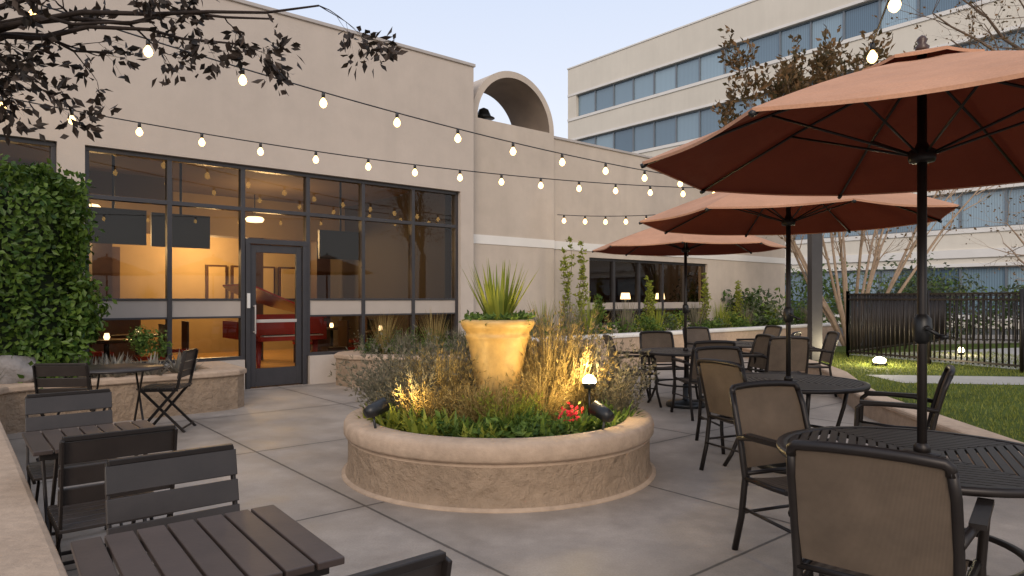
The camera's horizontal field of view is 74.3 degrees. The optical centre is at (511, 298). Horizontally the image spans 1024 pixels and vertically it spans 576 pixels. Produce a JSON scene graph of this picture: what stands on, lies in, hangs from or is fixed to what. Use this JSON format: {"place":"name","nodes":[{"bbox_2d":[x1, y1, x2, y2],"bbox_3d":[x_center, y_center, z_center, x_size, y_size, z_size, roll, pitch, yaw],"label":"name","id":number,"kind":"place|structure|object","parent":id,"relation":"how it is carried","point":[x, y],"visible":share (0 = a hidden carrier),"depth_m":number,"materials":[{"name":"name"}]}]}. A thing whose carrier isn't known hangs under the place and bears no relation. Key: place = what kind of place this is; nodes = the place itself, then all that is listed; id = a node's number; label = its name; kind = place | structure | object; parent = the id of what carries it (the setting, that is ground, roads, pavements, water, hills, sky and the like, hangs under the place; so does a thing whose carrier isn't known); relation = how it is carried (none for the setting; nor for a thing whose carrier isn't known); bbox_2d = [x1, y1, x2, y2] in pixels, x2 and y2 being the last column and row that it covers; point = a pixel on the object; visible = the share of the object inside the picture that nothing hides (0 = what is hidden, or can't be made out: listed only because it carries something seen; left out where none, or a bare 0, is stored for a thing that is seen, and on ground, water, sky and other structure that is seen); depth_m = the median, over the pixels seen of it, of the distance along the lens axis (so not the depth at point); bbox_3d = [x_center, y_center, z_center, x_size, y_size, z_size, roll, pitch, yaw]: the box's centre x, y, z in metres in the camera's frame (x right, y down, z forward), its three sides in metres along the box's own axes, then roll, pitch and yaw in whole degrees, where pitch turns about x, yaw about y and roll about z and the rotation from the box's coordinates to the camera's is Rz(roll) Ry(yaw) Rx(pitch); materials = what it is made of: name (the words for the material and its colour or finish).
{"place":"outdoors","nodes":[
{"label":"outdoors","id":0,"kind":"place"},
{"bbox_2d":[247,0,750,138],"label":"sky","id":1,"kind":"structure","parent":0,"point":[537,40],"materials":[{"name":"blue"}]},
{"bbox_2d":[7,335,1023,575],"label":"patio paving","id":2,"kind":"structure","parent":0,"point":[677,515],"depth_m":4.44,"materials":[{"name":"concrete"}]},
{"bbox_2d":[32,363,105,461],"bbox_3d":[-3.848,0.978,5.933,0.430,0.860,0.494,0,0,-9],"label":"folding chair","id":3,"kind":"object","parent":2,"relation":"on","point":[57,369],"visible":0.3,"depth_m":5.73,"materials":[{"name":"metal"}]},
{"bbox_2d":[25,388,122,555],"bbox_3d":[-2.465,0.978,3.812,0.430,0.860,0.494,0,0,-40],"label":"folding chair","id":4,"kind":"object","parent":2,"relation":"on","point":[45,403],"visible":0.47,"depth_m":3.92,"materials":[{"name":"wood"}]},
{"bbox_2d":[22,420,154,565],"bbox_3d":[-2.080,1.043,3.380,0.562,0.729,0.570,0,0,-40],"label":"slatted table","id":5,"kind":"object","parent":2,"relation":"on","point":[44,445],"visible":0.4,"depth_m":3.31,"materials":[{"name":"wood"}]},
{"bbox_2d":[47,424,177,565],"bbox_3d":[-1.762,0.978,2.973,0.430,0.860,0.494,0,0,-40],"label":"folding chair","id":6,"kind":"object","parent":2,"relation":"on","point":[78,508],"visible":0.64,"depth_m":2.78,"materials":[{"name":"wood"}]},
{"bbox_2d":[0,361,246,575],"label":"seat wall","id":7,"kind":"structure","parent":2,"relation":"on","point":[27,546],"depth_m":7.01,"materials":[{"name":"stone"}]},
{"bbox_2d":[89,363,164,425],"bbox_3d":[-3.800,1.034,6.500,0.820,0.748,0.820,0,0,-40],"label":"bistro table","id":8,"kind":"object","parent":2,"relation":"on","point":[135,368],"visible":0.7,"depth_m":6.48,"materials":[{"name":"metal"}]},
{"bbox_2d":[136,348,198,432],"bbox_3d":[-3.663,0.978,7.203,0.494,0.860,0.430,0,0,-9],"label":"folding chair","id":9,"kind":"object","parent":2,"relation":"on","point":[173,388],"visible":0.85,"depth_m":7.14,"materials":[{"name":"metal"}]},
{"bbox_2d":[104,443,239,575],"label":"folding chair","id":10,"kind":"object","parent":2,"relation":"on","point":[138,472],"visible":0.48,"depth_m":2.38,"materials":[{"name":"wood"}]},
{"bbox_2d":[71,505,344,575],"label":"slatted table","id":11,"kind":"object","parent":2,"relation":"on","point":[271,540],"visible":1,"depth_m":1.82,"materials":[{"name":"wood"}]},
{"bbox_2d":[0,142,450,368],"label":"interior","id":12,"kind":"object","parent":2,"relation":"on","point":[127,259],"visible":0.45,"depth_m":14.28,"materials":[{"name":"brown wood"}]},
{"bbox_2d":[0,0,473,389],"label":"walls","id":13,"kind":"structure","parent":2,"relation":"on","point":[225,103],"depth_m":10.71,"materials":[{"name":"paint"}]},
{"bbox_2d":[0,135,457,363],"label":"window frames","id":14,"kind":"structure","parent":13,"relation":"attached to","point":[242,209],"depth_m":10.48,"materials":[{"name":"metal"}]},
{"bbox_2d":[95,300,454,317],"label":"spandrel panels","id":15,"kind":"object","parent":14,"relation":"attached to","point":[146,309],"visible":0.82,"depth_m":10.34,"materials":[{"name":"metal"}]},
{"bbox_2d":[230,0,475,66],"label":"parapet cap","id":16,"kind":"object","parent":13,"relation":"on","point":[285,13],"visible":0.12,"depth_m":11.31,"materials":[{"name":"concrete"}]},
{"bbox_2d":[243,238,306,388],"bbox_3d":[-3.757,0.235,10.765,0.983,2.330,0.231,0,0,-40],"label":"entrance door","id":17,"kind":"structure","parent":2,"relation":"on","point":[259,377],"depth_m":10.74,"materials":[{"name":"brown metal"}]},
{"bbox_2d":[348,549,451,575],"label":"folding chair","id":18,"kind":"object","parent":2,"relation":"on","point":[436,562],"visible":1,"depth_m":1.42,"materials":[{"name":"metal"}]},
{"bbox_2d":[334,348,542,387],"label":"raised bed wall","id":19,"kind":"structure","parent":2,"relation":"on","point":[356,357],"depth_m":10.65,"materials":[{"name":"stone"}]},
{"label":"raised bed soil","id":20,"kind":"structure","parent":19,"relation":"in","visible":0},
{"bbox_2d":[357,309,402,353],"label":"bed shrub","id":21,"kind":"object","parent":20,"relation":"on","point":[380,337],"visible":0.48,"depth_m":11.72,"materials":[{"name":"green plant"}]},
{"bbox_2d":[413,306,454,351],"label":"bed shrub","id":22,"kind":"object","parent":20,"relation":"on","point":[438,330],"visible":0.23,"depth_m":11.76,"materials":[{"name":"green plant"}]},
{"bbox_2d":[341,405,655,512],"bbox_3d":[-0.106,1.179,5.690,2.580,0.462,2.580,0,0,0],"label":"round planter","id":23,"kind":"object","parent":2,"relation":"on","point":[486,475],"visible":0.62,"depth_m":4.56,"materials":[{"name":"stone"}]},
{"bbox_2d":[363,397,389,427],"bbox_3d":[-0.970,0.918,4.968,0.170,0.341,0.110,-24,15,-39],"label":"garden spotlight","id":24,"kind":"object","parent":23,"relation":"on","point":[374,409],"visible":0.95,"depth_m":4.91,"materials":[{"name":"black plastic"}]},
{"bbox_2d":[327,342,448,407],"bbox_3d":[-1.033,0.682,5.817,1.084,0.686,1.170,0,0,0],"label":"lavender shrub","id":25,"kind":"object","parent":23,"relation":"in","point":[362,380],"visible":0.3,"depth_m":5.64,"materials":[{"name":"green plant"}]},
{"bbox_2d":[375,402,429,431],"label":"leafy plant","id":26,"kind":"object","parent":23,"relation":"in","point":[393,418],"visible":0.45,"depth_m":5.12,"materials":[{"name":"green plant"}]},
{"bbox_2d":[348,355,465,418],"bbox_3d":[-0.852,0.734,5.479,0.846,0.581,0.960,0,0,33],"label":"lavender shrub","id":27,"kind":"object","parent":23,"relation":"in","point":[388,389],"visible":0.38,"depth_m":5.35,"materials":[{"name":"green plant"}]},
{"bbox_2d":[358,324,469,395],"bbox_3d":[-0.809,0.591,6.166,1.207,0.864,1.198,0,0,21],"label":"lavender shrub","id":28,"kind":"object","parent":23,"relation":"in","point":[403,351],"visible":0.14,"depth_m":6.05,"materials":[{"name":"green plant"}]},
{"bbox_2d":[376,370,475,424],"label":"ornamental grass","id":29,"kind":"object","parent":23,"relation":"in","point":[428,404],"depth_m":5.18,"materials":[{"name":"plant"}]},
{"bbox_2d":[395,406,470,435],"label":"leafy plant","id":30,"kind":"object","parent":23,"relation":"in","point":[412,426],"visible":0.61,"depth_m":4.92,"materials":[{"name":"green plant"}]},
{"bbox_2d":[399,342,476,390],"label":"lavender shrub","id":31,"kind":"object","parent":23,"relation":"in","point":[430,370],"visible":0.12,"depth_m":5.74,"materials":[{"name":"brown plant"}]},
{"bbox_2d":[413,340,484,419],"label":"ornamental grass","id":32,"kind":"object","parent":23,"relation":"in","point":[457,380],"depth_m":5.56,"materials":[{"name":"brown plant"}]},
{"bbox_2d":[430,409,486,436],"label":"leafy plant","id":33,"kind":"object","parent":23,"relation":"in","point":[456,430],"visible":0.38,"depth_m":4.86,"materials":[{"name":"green plant"}]},
{"bbox_2d":[427,373,518,426],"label":"ornamental grass","id":34,"kind":"object","parent":23,"relation":"in","point":[461,406],"depth_m":5.17,"materials":[{"name":"green plant"}]},
{"bbox_2d":[460,318,534,400],"bbox_3d":[-0.121,0.597,5.710,0.628,0.846,0.628,0,0,0],"label":"glazed urn","id":35,"kind":"object","parent":23,"relation":"on","point":[496,347],"visible":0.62,"depth_m":5.50,"materials":[{"name":"yellow ceramic"}]},
{"bbox_2d":[459,259,537,325],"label":"agave plant","id":36,"kind":"object","parent":35,"relation":"on","point":[499,299],"visible":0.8,"depth_m":5.61,"materials":[{"name":"green plant"}]},
{"bbox_2d":[450,381,544,423],"bbox_3d":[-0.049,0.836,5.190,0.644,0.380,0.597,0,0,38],"label":"ornamental grass","id":37,"kind":"object","parent":23,"relation":"in","point":[517,409],"depth_m":5.06,"materials":[{"name":"green plant"}]},
{"bbox_2d":[408,390,618,437],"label":"groundcover plants","id":38,"kind":"object","parent":23,"relation":"in","point":[520,432],"visible":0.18,"depth_m":4.83,"materials":[{"name":"green plant"}]},
{"bbox_2d":[498,410,575,436],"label":"leafy plant","id":39,"kind":"object","parent":23,"relation":"in","point":[542,433],"visible":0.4,"depth_m":4.83,"materials":[{"name":"green plant"}]},
{"bbox_2d":[494,359,587,425],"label":"ornamental grass","id":40,"kind":"object","parent":23,"relation":"in","point":[554,401],"depth_m":5.33,"materials":[{"name":"plant"}]},
{"bbox_2d":[508,304,596,393],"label":"ornamental grass","id":41,"kind":"object","parent":23,"relation":"in","point":[536,364],"depth_m":5.71,"materials":[{"name":"plant"}]},
{"bbox_2d":[524,309,612,375],"bbox_3d":[0.437,0.541,6.391,1.169,0.963,1.188,0,0,-36],"label":"lavender shrub","id":42,"kind":"object","parent":23,"relation":"in","point":[568,327],"visible":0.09,"depth_m":6.30,"materials":[{"name":"brown plant"}]},
{"bbox_2d":[520,333,619,421],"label":"ornamental grass","id":43,"kind":"object","parent":23,"relation":"in","point":[576,400],"depth_m":5.56,"materials":[{"name":"plant"}]},
{"bbox_2d":[526,293,617,389],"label":"ornamental grass","id":44,"kind":"object","parent":23,"relation":"in","point":[582,332],"depth_m":5.87,"materials":[{"name":"plant"}]},
{"bbox_2d":[526,328,651,400],"bbox_3d":[0.730,0.622,6.041,1.146,0.806,1.051,0,0,17],"label":"lavender shrub","id":45,"kind":"object","parent":23,"relation":"in","point":[618,361],"visible":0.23,"depth_m":5.89,"materials":[{"name":"brown plant"}]},
{"bbox_2d":[566,404,623,432],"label":"leafy plant","id":46,"kind":"object","parent":23,"relation":"in","point":[586,423],"visible":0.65,"depth_m":5.14,"materials":[{"name":"green plant"}]},
{"bbox_2d":[589,401,614,429],"bbox_3d":[0.630,0.936,4.930,0.110,0.339,0.173,0,20,-44],"label":"garden spotlight","id":47,"kind":"object","parent":23,"relation":"on","point":[600,411],"visible":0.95,"depth_m":4.87,"materials":[{"name":"black plastic"}]},
{"bbox_2d":[568,353,660,413],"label":"lavender shrub","id":48,"kind":"object","parent":23,"relation":"in","point":[621,402],"visible":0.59,"depth_m":5.61,"materials":[{"name":"green plant"}]},
{"bbox_2d":[474,71,554,336],"bbox_3d":[-0.326,-1.671,14.546,2.360,6.141,1.300,0,0,-40],"label":"arch vault","id":49,"kind":"object","parent":2,"relation":"on","point":[513,219],"visible":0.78,"depth_m":14.27,"materials":[{"name":"paint"}]},
{"bbox_2d":[603,334,661,407],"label":"patio chair","id":50,"kind":"object","parent":2,"relation":"on","point":[606,337],"visible":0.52,"depth_m":8.69,"materials":[{"name":"metal"}]},
{"bbox_2d":[639,331,688,395],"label":"patio chair","id":51,"kind":"object","parent":2,"relation":"on","point":[653,339],"visible":0.57,"depth_m":9.89,"materials":[{"name":"fabric"}]},
{"bbox_2d":[638,347,698,410],"bbox_3d":[2.260,1.043,8.800,1.208,0.731,1.208,0,0,-11],"label":"round patio table","id":52,"kind":"object","parent":2,"relation":"on","point":[672,352],"visible":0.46,"depth_m":8.69,"materials":[{"name":"metal"}]},
{"bbox_2d":[554,139,784,333],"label":"wing walls","id":53,"kind":"structure","parent":2,"relation":"on","point":[591,202],"depth_m":16.55,"materials":[{"name":"paint"}]},
{"bbox_2d":[589,258,704,325],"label":"wing window frames","id":54,"kind":"structure","parent":53,"relation":"in","point":[661,304],"depth_m":17.15,"materials":[{"name":"metal"}]},
{"bbox_2d":[554,136,785,263],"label":"wing trim","id":55,"kind":"structure","parent":53,"relation":"attached to","point":[591,247],"depth_m":17.11,"materials":[{"name":"paint"}]},
{"bbox_2d":[529,323,838,366],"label":"planter wall","id":56,"kind":"structure","parent":2,"relation":"on","point":[732,334],"depth_m":15.91,"materials":[{"name":"concrete"}]},
{"bbox_2d":[592,227,785,408],"bbox_3d":[2.260,0.115,8.800,2.278,2.570,2.278,0,0,38],"label":"patio umbrella","id":57,"kind":"object","parent":2,"relation":"on","point":[651,241],"visible":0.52,"depth_m":8.78,"materials":[{"name":"fabric"}]},
{"bbox_2d":[682,326,710,369],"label":"patio chair","id":58,"kind":"object","parent":2,"relation":"on","point":[696,333],"visible":0.24,"depth_m":11.41,"materials":[{"name":"fabric"}]},
{"bbox_2d":[671,340,735,420],"bbox_3d":[2.283,0.939,8.021,0.624,0.931,0.690,0,0,-6],"label":"patio chair","id":59,"kind":"object","parent":2,"relation":"on","point":[691,379],"visible":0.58,"depth_m":7.78,"materials":[{"name":"metal"}]},
{"bbox_2d":[696,358,751,483],"bbox_3d":[1.894,0.939,5.408,0.690,0.931,0.624,0,0,-25],"label":"patio chair","id":60,"kind":"object","parent":2,"relation":"on","point":[718,378],"visible":0.5,"depth_m":5.36,"materials":[{"name":"fabric"}]},
{"bbox_2d":[694,346,757,453],"bbox_3d":[2.114,0.939,6.449,0.624,0.931,0.690,0,0,-11],"label":"patio chair","id":61,"kind":"object","parent":2,"relation":"on","point":[731,353],"visible":0.4,"depth_m":6.72,"materials":[{"name":"metal"}]},
{"bbox_2d":[741,334,773,372],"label":"patio chair","id":62,"kind":"object","parent":2,"relation":"on","point":[760,343],"visible":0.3,"depth_m":9.09,"materials":[{"name":"fabric"}]},
{"bbox_2d":[729,380,832,575],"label":"patio chair","id":63,"kind":"object","parent":2,"relation":"on","point":[767,414],"visible":0.47,"depth_m":3.82,"materials":[{"name":"fabric"}]},
{"bbox_2d":[753,336,809,373],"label":"patio chair","id":64,"kind":"object","parent":2,"relation":"on","point":[775,358],"visible":0.59,"depth_m":8.61,"materials":[{"name":"fabric"}]},
{"bbox_2d":[723,373,870,466],"bbox_3d":[2.290,1.043,5.600,1.208,0.731,1.208,0,0,-40],"label":"round patio table","id":65,"kind":"object","parent":2,"relation":"on","point":[809,384],"visible":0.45,"depth_m":5.55,"materials":[{"name":"metal"}]},
{"bbox_2d":[639,192,960,473],"bbox_3d":[2.290,0.115,5.600,2.278,2.570,2.278,0,0,26],"label":"patio umbrella","id":66,"kind":"object","parent":2,"relation":"on","point":[726,214],"visible":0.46,"depth_m":5.77,"materials":[{"name":"fabric"}]},
{"bbox_2d":[807,233,822,360],"bbox_3d":[6.230,-0.500,13.900,0.280,3.800,0.280,0,0,0],"label":"light post","id":67,"kind":"object","parent":2,"relation":"on","point":[815,288],"visible":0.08,"depth_m":13.79,"materials":[{"name":"grey metal"}]},
{"bbox_2d":[29,3,682,186],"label":"string lights","id":68,"kind":"object","parent":67,"relation":"attached to","point":[147,51],"visible":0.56,"depth_m":8.13,"materials":[{"name":"glass"}]},
{"bbox_2d":[0,96,714,196],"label":"string lights","id":69,"kind":"object","parent":67,"relation":"attached to","point":[139,132],"visible":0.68,"depth_m":10.01,"materials":[{"name":"glass"}]},
{"bbox_2d":[861,0,900,70],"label":"string lights","id":70,"kind":"object","parent":67,"relation":"attached to","point":[894,6],"visible":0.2,"depth_m":5.51,"materials":[{"name":"glass"}]},
{"bbox_2d":[808,331,839,396],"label":"patio chair","id":71,"kind":"object","parent":2,"relation":"on","point":[827,350],"visible":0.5,"depth_m":9.85,"materials":[{"name":"metal"}]},
{"bbox_2d":[640,35,1023,452],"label":"patio umbrella","id":72,"kind":"object","parent":2,"relation":"on","point":[922,119],"visible":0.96,"depth_m":3.34,"materials":[{"name":"fabric"}]},
{"bbox_2d":[785,259,883,327],"bbox_3d":[10.674,-0.069,24.019,4.432,2.616,2.538,0,0,0],"label":"garden shrub","id":73,"kind":"object","parent":2,"relation":"on","point":[826,290],"visible":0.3,"depth_m":23.83,"materials":[{"name":"green plant"}]},
{"bbox_2d":[742,348,1023,475],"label":"lawn kerb","id":74,"kind":"structure","parent":2,"relation":"on","point":[895,416],"depth_m":7.18,"materials":[{"name":"concrete"}]},
{"bbox_2d":[784,439,993,575],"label":"patio chair","id":75,"kind":"object","parent":2,"relation":"on","point":[859,510],"visible":1,"depth_m":2.22,"materials":[{"name":"fabric"}]},
{"bbox_2d":[776,426,1023,575],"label":"round patio table","id":76,"kind":"object","parent":2,"relation":"on","point":[979,478],"visible":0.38,"depth_m":3.06,"materials":[{"name":"metal"}]},
{"bbox_2d":[854,365,955,443],"bbox_3d":[2.825,0.939,4.935,0.690,0.931,0.624,0,0,30],"label":"patio chair","id":77,"kind":"object","parent":2,"relation":"on","point":[943,385],"visible":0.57,"depth_m":4.82,"materials":[{"name":"metal"}]},
{"bbox_2d":[836,269,994,341],"bbox_3d":[12.767,0.225,21.494,4.504,2.476,2.218,0,0,7],"label":"garden shrub","id":78,"kind":"object","parent":2,"relation":"on","point":[940,286],"visible":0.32,"depth_m":21.26,"materials":[{"name":"green plant"}]},
{"bbox_2d":[859,253,998,325],"bbox_3d":[14.798,-0.299,24.000,5.012,2.921,2.221,0,0,0],"label":"garden shrub","id":79,"kind":"object","parent":2,"relation":"on","point":[902,279],"visible":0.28,"depth_m":23.98,"materials":[{"name":"green plant"}]},
{"bbox_2d":[962,280,1023,335],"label":"garden shrub","id":80,"kind":"object","parent":2,"relation":"on","point":[1013,287],"visible":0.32,"depth_m":21.29,"materials":[{"name":"green plant"}]},
{"bbox_2d":[589,261,664,322],"bbox_3d":[2.972,-0.740,20.178,9.750,4.320,4.600,0,0,-40],"label":"wing interior","id":81,"kind":"object","parent":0,"point":[599,276],"visible":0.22,"depth_m":23.65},
{"bbox_2d":[818,343,1023,442],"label":"lawn","id":82,"kind":"structure","parent":0,"point":[996,408],"depth_m":9.71,"materials":[{"name":"plant"}]},
{"bbox_2d":[711,25,998,345],"bbox_3d":[9.672,-3.101,18.676,7.859,8.872,5.493,0,0,-14],"label":"crepe myrtle tree","id":83,"kind":"object","parent":82,"relation":"on","point":[792,77],"visible":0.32,"depth_m":17.75,"materials":[{"name":"brown plant"}]},
{"bbox_2d":[846,291,943,356],"bbox_3d":[9.918,0.560,17.144,7.024,1.440,0.070,0,0,-42],"label":"iron fence","id":84,"kind":"object","parent":82,"relation":"on","point":[888,321],"visible":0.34,"depth_m":16.29,"materials":[{"name":"metal"}]},
{"bbox_2d":[848,290,1019,367],"bbox_3d":[8.047,0.560,13.208,0.065,1.440,3.541,0,0,-24],"label":"iron fence","id":85,"kind":"object","parent":82,"relation":"on","point":[984,300],"visible":0.94,"depth_m":12.76,"materials":[{"name":"metal"}]},
{"bbox_2d":[872,0,1023,203],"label":"bare tree","id":86,"kind":"object","parent":82,"relation":"on","point":[982,13],"visible":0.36,"depth_m":9.12,"materials":[{"name":"brown plant"}]},
{"bbox_2d":[950,185,1023,283],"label":"crepe myrtle tree","id":87,"kind":"object","parent":82,"relation":"on","point":[1015,254],"visible":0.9,"depth_m":20.57,"materials":[{"name":"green plant"}]},
{"bbox_2d":[1019,289,1023,372],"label":"iron fence","id":88,"kind":"object","parent":82,"relation":"on","point":[1021,331],"visible":0.96,"depth_m":11.57,"materials":[{"name":"metal"}]},
{"bbox_2d":[839,324,1018,334],"bbox_3d":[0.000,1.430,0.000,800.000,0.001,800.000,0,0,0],"label":"ground","id":89,"kind":"structure","parent":0,"point":[993,331],"depth_m":29.24,"materials":[{"name":"concrete"}]},
{"bbox_2d":[568,0,1023,328],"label":"walls","id":90,"kind":"structure","parent":89,"relation":"on","point":[752,18],"depth_m":41.08,"materials":[{"name":"concrete"}]},
{"bbox_2d":[567,0,755,69],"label":"roof","id":91,"kind":"structure","parent":90,"relation":"on","point":[664,33],"depth_m":45.83,"materials":[{"name":"metal"}]},
{"bbox_2d":[567,0,1023,320],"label":"ledges","id":92,"kind":"object","parent":90,"relation":"attached to","point":[968,253],"visible":0.31,"depth_m":35.77,"materials":[{"name":"concrete"}]},
{"bbox_2d":[578,0,1023,315],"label":"window frames","id":93,"kind":"structure","parent":90,"relation":"attached to","point":[960,198],"depth_m":38.40,"materials":[{"name":"metal"}]},
{"bbox_2d":[579,0,1023,313],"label":"window glass","id":94,"kind":"object","parent":93,"relation":"in","point":[858,19],"visible":0.22,"depth_m":38.66,"materials":[{"name":"glass"}]},
{"bbox_2d":[849,348,1018,368],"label":"pool deck","id":95,"kind":"structure","parent":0,"point":[999,352],"depth_m":14.83,"materials":[{"name":"concrete"}]},
{"bbox_2d":[946,295,1018,342],"bbox_3d":[17.242,0.560,17.254,10.561,1.440,0.066,0,0,25],"label":"iron fence","id":96,"kind":"object","parent":95,"relation":"on","point":[987,339],"visible":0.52,"depth_m":19.11,"materials":[{"name":"metal"}]},
{"bbox_2d":[869,375,1023,384],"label":"garden path","id":97,"kind":"structure","parent":0,"point":[1001,380],"depth_m":10.62,"materials":[{"name":"concrete"}]},
{"label":"garden bed soil","id":98,"kind":"structure","parent":0,"visible":0},
{"bbox_2d":[0,355,38,383],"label":"boulder","id":99,"kind":"object","parent":98,"relation":"on","point":[13,366],"visible":0.55,"depth_m":7.14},
{"bbox_2d":[0,153,116,388],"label":"boxwood hedge","id":100,"kind":"object","parent":98,"relation":"on","point":[45,239],"visible":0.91,"depth_m":7.43,"materials":[{"name":"green"}]},
{"bbox_2d":[123,325,171,358],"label":"shrub","id":101,"kind":"object","parent":98,"relation":"on","point":[141,341],"visible":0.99,"depth_m":8.23,"materials":[{"name":"green plant"}]},
{"bbox_2d":[0,0,407,145],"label":"overhanging tree","id":102,"kind":"object","parent":98,"relation":"on","point":[90,19],"visible":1,"depth_m":4.29,"materials":[{"name":"brown plant"}]},
{"label":"planter soil","id":103,"kind":"structure","parent":0,"visible":0},
{"bbox_2d":[558,236,575,325],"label":"climbing vine","id":104,"kind":"object","parent":103,"relation":"on","point":[569,274],"visible":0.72,"depth_m":14.47,"materials":[{"name":"green plant"}]},
{"bbox_2d":[572,241,590,319],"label":"climbing vine","id":105,"kind":"object","parent":103,"relation":"on","point":[582,270],"visible":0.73,"depth_m":14.77,"materials":[{"name":"green plant"}]},
{"bbox_2d":[611,299,642,332],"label":"bed shrub","id":106,"kind":"object","parent":103,"relation":"on","point":[626,325],"visible":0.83,"depth_m":14.73,"materials":[{"name":"green plant"}]},
{"bbox_2d":[720,286,799,326],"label":"garden shrub","id":107,"kind":"object","parent":103,"relation":"on","point":[761,306],"visible":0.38,"depth_m":19.04,"materials":[{"name":"green plant"}]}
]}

